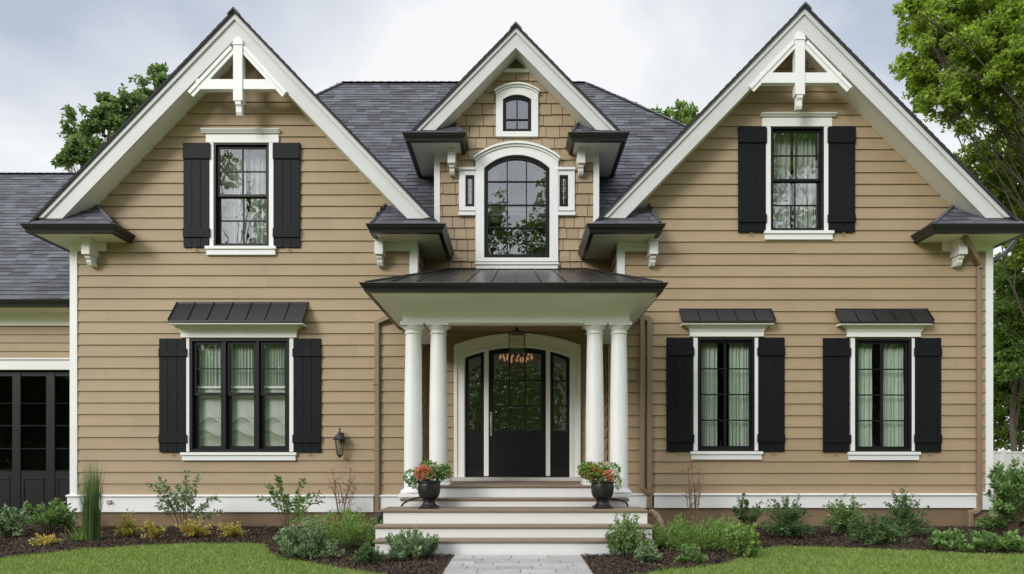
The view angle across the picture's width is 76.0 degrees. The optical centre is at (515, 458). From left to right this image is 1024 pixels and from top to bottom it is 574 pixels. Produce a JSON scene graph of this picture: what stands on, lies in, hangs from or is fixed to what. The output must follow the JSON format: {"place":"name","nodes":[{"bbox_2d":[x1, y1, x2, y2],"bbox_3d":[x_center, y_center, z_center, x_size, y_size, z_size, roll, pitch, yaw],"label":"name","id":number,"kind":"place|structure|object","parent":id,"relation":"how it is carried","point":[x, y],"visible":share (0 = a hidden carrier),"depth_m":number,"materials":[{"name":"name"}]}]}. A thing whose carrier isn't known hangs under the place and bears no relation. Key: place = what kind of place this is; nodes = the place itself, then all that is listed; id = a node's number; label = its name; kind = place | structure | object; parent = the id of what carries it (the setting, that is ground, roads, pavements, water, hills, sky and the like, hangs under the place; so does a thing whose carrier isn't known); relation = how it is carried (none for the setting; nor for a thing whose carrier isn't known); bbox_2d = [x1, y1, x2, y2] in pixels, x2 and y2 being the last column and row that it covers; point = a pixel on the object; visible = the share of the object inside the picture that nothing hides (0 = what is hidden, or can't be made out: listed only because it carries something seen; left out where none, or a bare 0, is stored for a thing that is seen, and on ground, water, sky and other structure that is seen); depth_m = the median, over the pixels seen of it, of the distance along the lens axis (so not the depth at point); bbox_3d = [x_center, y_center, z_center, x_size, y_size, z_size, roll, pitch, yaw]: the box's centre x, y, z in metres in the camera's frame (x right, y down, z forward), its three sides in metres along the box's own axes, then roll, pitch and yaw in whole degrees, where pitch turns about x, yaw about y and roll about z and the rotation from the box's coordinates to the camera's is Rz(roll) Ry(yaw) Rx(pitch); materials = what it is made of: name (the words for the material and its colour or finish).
{"place":"outdoors","nodes":[
{"label":"outdoors","id":0,"kind":"place"},
{"bbox_2d":[0,0,1023,450],"label":"sky","id":1,"kind":"structure","parent":0,"point":[54,54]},
{"bbox_2d":[0,490,1023,573],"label":"lawn ground","id":2,"kind":"structure","parent":0,"point":[991,514],"depth_m":7.98,"materials":[{"name":"green plant"}]},
{"bbox_2d":[50,61,169,172],"bbox_3d":[-15.703,-7.931,27.234,8.342,18.397,5.249,0,0,0],"label":"broadleaf tree","id":3,"kind":"object","parent":2,"relation":"on","point":[109,113],"visible":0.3,"depth_m":26.07,"materials":[{"name":"green plant"}]},
{"bbox_2d":[0,518,453,573],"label":"mulch bed","id":4,"kind":"object","parent":2,"relation":"on","point":[382,570],"visible":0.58,"depth_m":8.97,"materials":[{"name":"brown wood"}]},
{"bbox_2d":[0,504,34,538],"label":"shrub","id":5,"kind":"object","parent":4,"relation":"on","point":[11,524],"visible":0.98,"depth_m":10.29,"materials":[{"name":"green plant"}]},
{"bbox_2d":[28,532,64,545],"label":"shrub","id":6,"kind":"object","parent":4,"relation":"on","point":[45,540],"visible":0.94,"depth_m":9.50,"materials":[{"name":"yellow plant"}]},
{"bbox_2d":[18,497,77,533],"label":"shrub","id":7,"kind":"object","parent":4,"relation":"on","point":[57,511],"visible":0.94,"depth_m":10.96,"materials":[{"name":"green plant"}]},
{"bbox_2d":[51,503,79,529],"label":"shrub","id":8,"kind":"object","parent":4,"relation":"on","point":[67,524],"visible":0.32,"depth_m":11.61,"materials":[{"name":"green plant"}]},
{"bbox_2d":[60,457,105,541],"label":"ornamental grass","id":9,"kind":"object","parent":4,"relation":"on","point":[91,509],"depth_m":9.92,"materials":[{"name":"green plant"}]},
{"bbox_2d":[112,508,143,536],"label":"shrub","id":10,"kind":"object","parent":4,"relation":"on","point":[126,529],"visible":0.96,"depth_m":10.36,"materials":[{"name":"yellow plant"}]},
{"bbox_2d":[140,518,166,539],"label":"shrub","id":11,"kind":"object","parent":4,"relation":"on","point":[154,532],"visible":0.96,"depth_m":10.03,"materials":[{"name":"yellow plant"}]},
{"bbox_2d":[145,470,223,534],"bbox_3d":[-5.502,0.720,10.955,1.176,1.089,0.887,0,0,-24],"label":"shrub","id":12,"kind":"object","parent":4,"relation":"on","point":[184,497],"visible":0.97,"depth_m":10.82,"materials":[{"name":"green plant"}]},
{"bbox_2d":[175,513,211,537],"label":"shrub","id":13,"kind":"object","parent":4,"relation":"on","point":[192,531],"visible":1,"depth_m":10.33,"materials":[{"name":"yellow plant"}]},
{"bbox_2d":[0,525,447,571],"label":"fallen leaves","id":14,"kind":"object","parent":4,"relation":"on","point":[205,539],"visible":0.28,"depth_m":9.79,"materials":[{"name":"brown plant"}]},
{"bbox_2d":[216,520,249,537],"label":"shrub","id":15,"kind":"object","parent":4,"relation":"on","point":[232,531],"visible":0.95,"depth_m":10.32,"materials":[{"name":"yellow plant"}]},
{"bbox_2d":[257,474,324,532],"bbox_3d":[-3.705,0.758,10.810,0.965,1.012,0.793,0,0,35],"label":"shrub","id":16,"kind":"object","parent":4,"relation":"on","point":[284,500],"visible":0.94,"depth_m":10.84,"materials":[{"name":"green plant"}]},
{"bbox_2d":[273,516,328,559],"bbox_3d":[-2.730,0.989,8.288,0.713,0.547,0.728,0,0,0],"label":"shrub","id":17,"kind":"object","parent":4,"relation":"on","point":[289,539],"visible":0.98,"depth_m":8.26,"materials":[{"name":"green plant"}]},
{"bbox_2d":[306,538,345,558],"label":"shrub","id":18,"kind":"object","parent":4,"relation":"on","point":[326,551],"visible":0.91,"depth_m":8.21,"materials":[{"name":"green plant"}]},
{"bbox_2d":[294,506,378,549],"bbox_3d":[-2.452,0.960,9.254,1.602,0.606,1.198,0,0,-34],"label":"shrub","id":19,"kind":"object","parent":4,"relation":"on","point":[347,535],"visible":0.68,"depth_m":9.10,"materials":[{"name":"green plant"}]},
{"bbox_2d":[328,466,355,521],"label":"dry plant","id":20,"kind":"object","parent":4,"relation":"on","point":[341,493],"visible":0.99,"depth_m":11.63,"materials":[{"name":"brown plant"}]},
{"bbox_2d":[349,541,387,564],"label":"shrub","id":21,"kind":"object","parent":4,"relation":"on","point":[368,554],"visible":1,"depth_m":7.77,"materials":[{"name":"green plant"}]},
{"bbox_2d":[364,518,382,542],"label":"shrub","id":22,"kind":"object","parent":4,"relation":"on","point":[380,522],"visible":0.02,"depth_m":9.61,"materials":[{"name":"green plant"}]},
{"bbox_2d":[367,512,382,538],"bbox_3d":[-2.078,1.000,9.717,0.137,0.393,0.280,0,0,41],"label":"drain elbow","id":23,"kind":"object","parent":4,"relation":"on","point":[379,516],"visible":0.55,"depth_m":9.71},
{"bbox_2d":[384,526,439,561],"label":"shrub","id":24,"kind":"object","parent":4,"relation":"on","point":[399,547],"visible":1,"depth_m":8.12,"materials":[{"name":"green plant"}]},
{"bbox_2d":[0,1,1023,555],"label":"house","id":25,"kind":"structure","parent":2,"relation":"on","point":[408,265],"depth_m":11.98,"materials":[{"name":"wood"}]},
{"bbox_2d":[0,370,73,516],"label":"garage door","id":26,"kind":"structure","parent":25,"relation":"in","point":[35,404],"depth_m":14.07,"materials":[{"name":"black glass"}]},
{"bbox_2d":[197,386,220,387],"bbox_3d":[-5.604,-1.321,12.117,0.559,0.043,0.007,0,0,0],"label":"curtain rail","id":27,"kind":"object","parent":25,"relation":"attached to","point":[208,386],"visible":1,"depth_m":12.11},
{"bbox_2d":[198,389,220,445],"bbox_3d":[-5.604,-0.731,12.150,0.559,1.124,0.011,0,0,0],"label":"fabric blind","id":28,"kind":"object","parent":25,"relation":"hanging from","point":[209,420],"visible":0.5,"depth_m":12.15,"materials":[{"name":"white fabric"}]},
{"bbox_2d":[199,345,220,388],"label":"curtain","id":29,"kind":"object","parent":25,"relation":"hanging from","point":[209,356],"visible":0.7,"depth_m":12.14,"materials":[{"name":"white fabric"}]},
{"bbox_2d":[221,149,245,242],"bbox_3d":[-5.248,-4.820,12.241,0.464,1.989,0.078,0,0,0],"label":"curtain","id":30,"kind":"object","parent":25,"relation":"hanging from","point":[231,183],"visible":0.67,"depth_m":12.24,"materials":[{"name":"white fabric"}]},
{"bbox_2d":[180,338,296,460],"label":"window","id":31,"kind":"structure","parent":25,"relation":"in","point":[194,452],"depth_m":11.97,"materials":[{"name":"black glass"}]},
{"bbox_2d":[200,128,279,255],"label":"window","id":32,"kind":"structure","parent":25,"relation":"in","point":[248,139],"depth_m":11.96,"materials":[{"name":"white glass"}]},
{"bbox_2d":[230,389,253,445],"bbox_3d":[-5.011,-0.731,12.150,0.587,1.124,0.011,0,0,0],"label":"fabric blind","id":33,"kind":"object","parent":25,"relation":"hanging from","point":[242,420],"visible":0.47,"depth_m":12.15,"materials":[{"name":"white fabric"}]},
{"bbox_2d":[230,345,253,388],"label":"curtain","id":34,"kind":"object","parent":25,"relation":"hanging from","point":[242,356],"visible":0.66,"depth_m":12.15,"materials":[{"name":"white fabric"}]},
{"bbox_2d":[230,386,253,387],"bbox_3d":[-5.011,-1.321,12.117,0.587,0.043,0.007,0,0,0],"label":"curtain rail","id":35,"kind":"object","parent":25,"relation":"attached to","point":[241,386],"visible":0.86,"depth_m":12.11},
{"bbox_2d":[251,149,265,242],"bbox_3d":[-4.728,-4.820,12.240,0.434,1.989,0.072,0,0,0],"label":"curtain","id":36,"kind":"object","parent":25,"relation":"hanging from","point":[258,183],"visible":0.5,"depth_m":12.24,"materials":[{"name":"white fabric"}]},
{"bbox_2d":[263,389,284,445],"bbox_3d":[-4.438,-0.731,12.150,0.518,1.124,0.011,0,0,0],"label":"fabric blind","id":37,"kind":"object","parent":25,"relation":"hanging from","point":[274,420],"visible":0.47,"depth_m":12.15,"materials":[{"name":"white fabric"}]},
{"bbox_2d":[263,345,284,388],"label":"curtain","id":38,"kind":"object","parent":25,"relation":"hanging from","point":[273,356],"visible":0.78,"depth_m":12.15,"materials":[{"name":"white fabric"}]},
{"bbox_2d":[263,386,284,387],"bbox_3d":[-4.438,-1.321,12.117,0.518,0.043,0.007,0,0,0],"label":"curtain rail","id":39,"kind":"object","parent":25,"relation":"attached to","point":[273,386],"visible":0.64,"depth_m":12.11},
{"bbox_2d":[333,428,345,457],"bbox_3d":[-3.170,-0.289,11.851,0.234,0.536,0.234,0,0,45],"label":"wall lantern","id":40,"kind":"object","parent":25,"relation":"attached to","point":[340,437],"depth_m":11.82,"materials":[{"name":"black metal"}]},
{"bbox_2d":[401,496,419,506],"bbox_3d":[-1.471,0.624,9.572,0.402,0.154,0.033,0,0,-7],"label":"garden hose","id":41,"kind":"object","parent":25,"relation":"on","point":[406,501],"visible":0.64,"depth_m":9.55,"materials":[{"name":"black rubber"}]},
{"bbox_2d":[401,460,452,508],"bbox_3d":[-1.255,0.356,9.425,0.746,0.703,0.432,0,0,12],"label":"flower urn","id":42,"kind":"object","parent":25,"relation":"on","point":[429,488],"visible":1,"depth_m":9.30,"materials":[{"name":"ceramic"}]},
{"bbox_2d":[442,167,498,227],"bbox_3d":[-0.893,-5.227,13.138,1.136,1.047,0.447,0,0,0],"label":"side window","id":43,"kind":"structure","parent":25,"relation":"in","point":[465,173],"depth_m":12.96,"materials":[{"name":"wood"}]},
{"bbox_2d":[499,353,532,365],"bbox_3d":[0.017,-2.514,14.600,0.756,0.833,0.740,0,0,0],"label":"chandelier","id":44,"kind":"object","parent":25,"relation":"hanging from","point":[516,360],"visible":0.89,"depth_m":14.53,"materials":[{"name":"orange metal"}]},
{"bbox_2d":[461,141,570,268],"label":"window","id":45,"kind":"structure","parent":25,"relation":"in","point":[509,155],"depth_m":12.94,"materials":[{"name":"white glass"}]},
{"bbox_2d":[507,326,526,354],"bbox_3d":[0.030,-2.078,11.100,0.355,0.600,0.355,0,0,-21],"label":"porch lantern","id":46,"kind":"object","parent":25,"relation":"hanging from","point":[516,331],"visible":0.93,"depth_m":11.05,"materials":[{"name":"black metal"}]},
{"bbox_2d":[452,333,582,480],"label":"front door","id":47,"kind":"structure","parent":25,"relation":"in","point":[487,454],"depth_m":12.32,"materials":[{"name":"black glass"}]},
{"bbox_2d":[483,82,554,148],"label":"window","id":48,"kind":"structure","parent":25,"relation":"in","point":[517,104],"depth_m":12.94,"materials":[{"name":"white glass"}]},
{"bbox_2d":[534,167,587,226],"bbox_3d":[0.960,-5.227,13.138,1.132,1.047,0.447,0,0,0],"label":"side window","id":49,"kind":"structure","parent":25,"relation":"in","point":[567,174],"depth_m":12.96,"materials":[{"name":"wood"}]},
{"bbox_2d":[577,461,622,508],"bbox_3d":[1.213,0.362,9.409,0.677,0.692,0.532,0,0,0],"label":"flower urn","id":50,"kind":"object","parent":25,"relation":"on","point":[600,479],"visible":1,"depth_m":9.30,"materials":[{"name":"ceramic"}]},
{"bbox_2d":[610,498,628,506],"bbox_3d":[1.481,0.631,9.555,0.342,0.131,0.045,0,0,12],"label":"garden hose","id":51,"kind":"object","parent":25,"relation":"on","point":[625,502],"visible":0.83,"depth_m":9.54,"materials":[{"name":"black rubber"}]},
{"bbox_2d":[648,509,664,528],"bbox_3d":[2.241,0.994,10.319,0.302,0.405,0.139,0,0,43],"label":"drain elbow","id":52,"kind":"object","parent":25,"relation":"attached to","point":[655,515],"visible":0.74,"depth_m":10.29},
{"bbox_2d":[701,343,716,445],"bbox_3d":[3.554,-1.152,12.171,0.386,2.207,0.078,0,0,0],"label":"curtain","id":53,"kind":"object","parent":25,"relation":"hanging from","point":[708,402],"visible":0.6,"depth_m":12.17,"materials":[{"name":"white fabric"}]},
{"bbox_2d":[690,338,762,459],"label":"window","id":54,"kind":"structure","parent":25,"relation":"in","point":[722,451],"depth_m":11.97,"materials":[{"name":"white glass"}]},
{"bbox_2d":[729,343,747,445],"bbox_3d":[4.159,-1.152,12.172,0.365,2.207,0.086,0,0,0],"label":"curtain","id":55,"kind":"object","parent":25,"relation":"hanging from","point":[738,404],"visible":0.76,"depth_m":12.17,"materials":[{"name":"white fabric"}]},
{"bbox_2d":[773,133,789,227],"bbox_3d":[4.908,-5.109,12.242,0.447,2.004,0.081,0,0,0],"label":"curtain","id":56,"kind":"object","parent":25,"relation":"hanging from","point":[781,196],"visible":0.54,"depth_m":12.24,"materials":[{"name":"white fabric"}]},
{"bbox_2d":[760,112,836,239],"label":"window","id":57,"kind":"structure","parent":25,"relation":"in","point":[819,126],"depth_m":11.96,"materials":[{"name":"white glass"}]},
{"bbox_2d":[793,133,815,227],"bbox_3d":[5.408,-5.109,12.239,0.418,2.004,0.074,0,0,0],"label":"curtain","id":58,"kind":"object","parent":25,"relation":"hanging from","point":[806,169],"visible":0.72,"depth_m":12.24,"materials":[{"name":"white fabric"}]},
{"bbox_2d":[858,344,871,445],"bbox_3d":[6.423,-1.143,12.171,0.386,2.207,0.078,0,0,0],"label":"curtain","id":59,"kind":"object","parent":25,"relation":"hanging from","point":[864,387],"visible":0.49,"depth_m":12.17,"materials":[{"name":"white fabric"}]},
{"bbox_2d":[847,338,920,459],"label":"window","id":60,"kind":"structure","parent":25,"relation":"in","point":[877,369],"depth_m":11.98,"materials":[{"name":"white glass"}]},
{"bbox_2d":[883,344,903,445],"bbox_3d":[7.027,-1.143,12.172,0.365,2.207,0.086,0,0,0],"label":"curtain","id":61,"kind":"object","parent":25,"relation":"hanging from","point":[893,407],"visible":0.77,"depth_m":12.17,"materials":[{"name":"white fabric"}]},
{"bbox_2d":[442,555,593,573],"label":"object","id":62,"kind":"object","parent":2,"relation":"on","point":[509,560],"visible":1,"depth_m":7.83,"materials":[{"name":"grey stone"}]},
{"bbox_2d":[444,555,592,573],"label":"stone walk","id":63,"kind":"structure","parent":62,"relation":"on","point":[515,564],"depth_m":7.66,"materials":[{"name":"grey stone"}]},
{"bbox_2d":[651,98,698,124],"bbox_3d":[8.690,-8.899,34.099,5.152,20.348,3.234,0,0,-24],"label":"broadleaf tree","id":64,"kind":"object","parent":2,"relation":"on","point":[684,114],"visible":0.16,"depth_m":34.24,"materials":[{"name":"green plant"}]},
{"bbox_2d":[582,516,1023,573],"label":"mulch bed","id":65,"kind":"object","parent":2,"relation":"on","point":[648,570],"visible":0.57,"depth_m":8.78,"materials":[{"name":"brown wood"}]},
{"bbox_2d":[604,511,651,558],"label":"shrub","id":66,"kind":"object","parent":65,"relation":"on","point":[612,538],"visible":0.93,"depth_m":8.34,"materials":[{"name":"green plant"}]},
{"bbox_2d":[633,541,662,563],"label":"shrub","id":67,"kind":"object","parent":65,"relation":"on","point":[647,554],"visible":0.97,"depth_m":7.80,"materials":[{"name":"green plant"}]},
{"bbox_2d":[652,521,675,547],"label":"shrub","id":68,"kind":"object","parent":65,"relation":"on","point":[655,534],"visible":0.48,"depth_m":9.22,"materials":[{"name":"green plant"}]},
{"bbox_2d":[673,542,708,563],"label":"shrub","id":69,"kind":"object","parent":65,"relation":"on","point":[689,554],"visible":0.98,"depth_m":7.80,"materials":[{"name":"green plant"}]},
{"bbox_2d":[680,465,706,529],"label":"dry plant","id":70,"kind":"object","parent":65,"relation":"on","point":[690,493],"visible":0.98,"depth_m":11.13,"materials":[{"name":"brown plant"}]},
{"bbox_2d":[653,511,745,551],"bbox_3d":[2.539,0.984,9.168,1.424,0.560,1.303,0,0,0],"label":"shrub","id":71,"kind":"object","parent":65,"relation":"on","point":[714,535],"visible":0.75,"depth_m":8.94,"materials":[{"name":"green plant"}]},
{"bbox_2d":[720,523,761,557],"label":"shrub","id":72,"kind":"object","parent":65,"relation":"on","point":[745,544],"visible":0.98,"depth_m":8.34,"materials":[{"name":"green plant"}]},
{"bbox_2d":[731,493,767,531],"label":"shrub","id":73,"kind":"object","parent":65,"relation":"on","point":[742,513],"visible":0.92,"depth_m":10.43,"materials":[{"name":"green plant"}]},
{"bbox_2d":[762,494,818,538],"bbox_3d":[4.239,0.893,10.192,0.941,0.740,0.596,0,0,-27],"label":"shrub","id":74,"kind":"object","parent":65,"relation":"on","point":[787,525],"visible":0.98,"depth_m":10.12,"materials":[{"name":"green plant"}]},
{"bbox_2d":[820,494,864,535],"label":"shrub","id":75,"kind":"object","parent":65,"relation":"on","point":[844,516],"visible":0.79,"depth_m":10.53,"materials":[{"name":"green plant"}]},
{"bbox_2d":[844,511,913,544],"bbox_3d":[5.296,1.023,9.613,0.978,0.514,0.644,0,0,-21],"label":"shrub","id":76,"kind":"object","parent":65,"relation":"on","point":[874,534],"visible":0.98,"depth_m":9.56,"materials":[{"name":"green plant"}]},
{"bbox_2d":[873,487,936,536],"bbox_3d":[6.224,0.850,10.500,0.880,0.826,0.642,0,0,14],"label":"shrub","id":77,"kind":"object","parent":65,"relation":"on","point":[902,514],"visible":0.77,"depth_m":10.39,"materials":[{"name":"green plant"}]},
{"bbox_2d":[927,527,973,551],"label":"ground plant","id":78,"kind":"object","parent":65,"relation":"on","point":[949,539],"visible":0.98,"depth_m":8.90,"materials":[{"name":"green plant"}]},
{"bbox_2d":[964,529,1006,552],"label":"ground plant","id":79,"kind":"object","parent":65,"relation":"on","point":[980,542],"visible":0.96,"depth_m":8.75,"materials":[{"name":"green plant"}]},
{"bbox_2d":[974,515,1006,528],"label":"ground plant","id":80,"kind":"object","parent":65,"relation":"on","point":[985,522],"visible":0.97,"depth_m":11.53,"materials":[{"name":"green plant"}]},
{"bbox_2d":[985,456,1023,533],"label":"bush","id":81,"kind":"object","parent":65,"relation":"on","point":[1009,506],"visible":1,"depth_m":10.73,"materials":[{"name":"green plant"}]},
{"bbox_2d":[991,529,1023,552],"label":"ground plant","id":82,"kind":"object","parent":65,"relation":"on","point":[1014,541],"visible":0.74,"depth_m":8.69,"materials":[{"name":"green plant"}]},
{"bbox_2d":[1006,453,1023,521],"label":"bush","id":83,"kind":"object","parent":65,"relation":"on","point":[1014,474],"visible":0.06,"depth_m":12.68,"materials":[{"name":"green plant"}]},
{"bbox_2d":[888,0,1023,217],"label":"broadleaf tree","id":84,"kind":"object","parent":2,"relation":"on","point":[962,44],"visible":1,"depth_m":19.86,"materials":[{"name":"green plant"}]},
{"bbox_2d":[953,115,1023,317],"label":"broadleaf tree","id":85,"kind":"object","parent":2,"relation":"on","point":[983,168],"visible":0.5,"depth_m":23.40,"materials":[{"name":"green plant"}]},
{"bbox_2d":[993,251,1023,450],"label":"broadleaf tree","id":86,"kind":"object","parent":2,"relation":"on","point":[1008,346],"visible":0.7,"depth_m":26.68,"materials":[{"name":"green plant"}]},
{"bbox_2d":[993,339,1023,450],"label":"broadleaf tree","id":87,"kind":"object","parent":2,"relation":"on","point":[1001,433],"visible":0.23,"depth_m":31.91,"materials":[{"name":"green plant"}]},
{"bbox_2d":[993,448,1023,477],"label":"fence","id":88,"kind":"object","parent":2,"relation":"on","point":[1002,455],"visible":0.23,"depth_m":25.00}
]}

